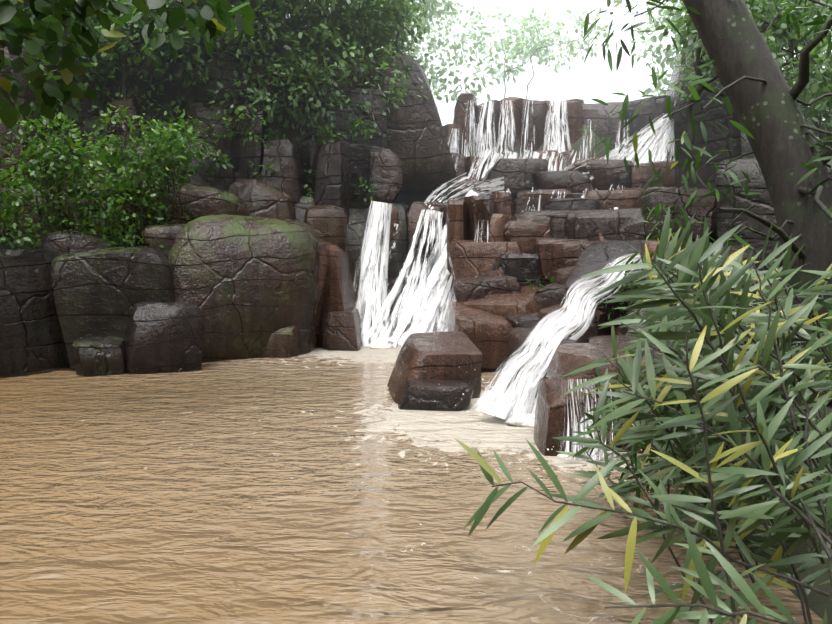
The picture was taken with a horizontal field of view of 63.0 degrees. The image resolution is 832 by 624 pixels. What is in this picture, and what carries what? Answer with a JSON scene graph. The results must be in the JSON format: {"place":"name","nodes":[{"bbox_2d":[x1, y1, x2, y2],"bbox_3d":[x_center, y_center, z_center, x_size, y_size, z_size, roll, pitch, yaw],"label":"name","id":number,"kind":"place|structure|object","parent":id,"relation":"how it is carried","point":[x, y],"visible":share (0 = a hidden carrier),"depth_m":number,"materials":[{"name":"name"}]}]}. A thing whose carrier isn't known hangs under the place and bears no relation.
{"place":"outdoors","nodes":[
{"label":"outdoors","id":0,"kind":"place"},
{"bbox_2d":[0,346,822,623],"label":"pool water","id":1,"kind":"structure","parent":0,"point":[319,486],"depth_m":4.02,"materials":[{"name":"brown liquid"}]},
{"bbox_2d":[387,331,481,410],"bbox_3d":[0.186,0.655,7.340,0.942,0.742,1.658,-1,5,-8],"label":"pool boulder","id":2,"kind":"object","parent":1,"relation":"in","point":[428,368],"visible":0.94,"depth_m":6.92,"materials":[{"name":"brown stone"}]},
{"bbox_2d":[369,341,596,460],"bbox_3d":[0.692,0.772,8.641,1.972,0.192,7.238,-2,5,-22],"label":"foam","id":3,"kind":"object","parent":1,"relation":"on","point":[529,421],"visible":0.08,"depth_m":6.04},
{"bbox_2d":[354,307,641,455],"bbox_3d":[0.591,0.365,8.751,3.799,0.779,8.068,-2,5,-24],"label":"waterfall spray","id":4,"kind":"object","parent":1,"relation":"on","point":[482,398],"visible":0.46,"depth_m":6.02,"materials":[{"name":"liquid"}]},
{"bbox_2d":[0,10,831,623],"bbox_3d":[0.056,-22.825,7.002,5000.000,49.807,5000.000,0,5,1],"label":"ground","id":5,"kind":"structure","parent":0,"point":[820,604],"depth_m":3.54,"materials":[{"name":"brown soil"}]},
{"bbox_2d":[0,40,456,377],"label":"cliff rocks","id":6,"kind":"object","parent":5,"relation":"on","point":[243,264],"visible":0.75,"depth_m":10.30,"materials":[{"name":"grey stone"}]},
{"bbox_2d":[0,0,831,553],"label":"trees","id":7,"kind":"object","parent":5,"relation":"on","point":[46,24],"visible":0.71,"depth_m":10.05,"materials":[{"name":"green plant"}]},
{"bbox_2d":[0,0,831,623],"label":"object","id":8,"kind":"object","parent":5,"relation":"on","point":[762,96],"visible":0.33,"depth_m":5.41,"materials":[{"name":"brown plant"}]},
{"bbox_2d":[367,37,831,455],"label":"rock ledges","id":9,"kind":"object","parent":5,"relation":"on","point":[499,310],"visible":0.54,"depth_m":10.99,"materials":[{"name":"brown stone"}]},
{"bbox_2d":[354,100,674,460],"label":"waterfall streams","id":10,"kind":"object","parent":9,"relation":"on","point":[423,302],"visible":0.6,"depth_m":11.43,"materials":[{"name":"liquid"}]},
{"bbox_2d":[454,206,831,623],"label":"bamboo","id":11,"kind":"object","parent":5,"relation":"on","point":[739,483],"visible":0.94,"depth_m":2.62,"materials":[{"name":"green plant"}]},
{"bbox_2d":[289,0,831,125],"label":"sky","id":12,"kind":"structure","parent":0,"point":[591,79],"materials":[{"name":"white"}]}
]}

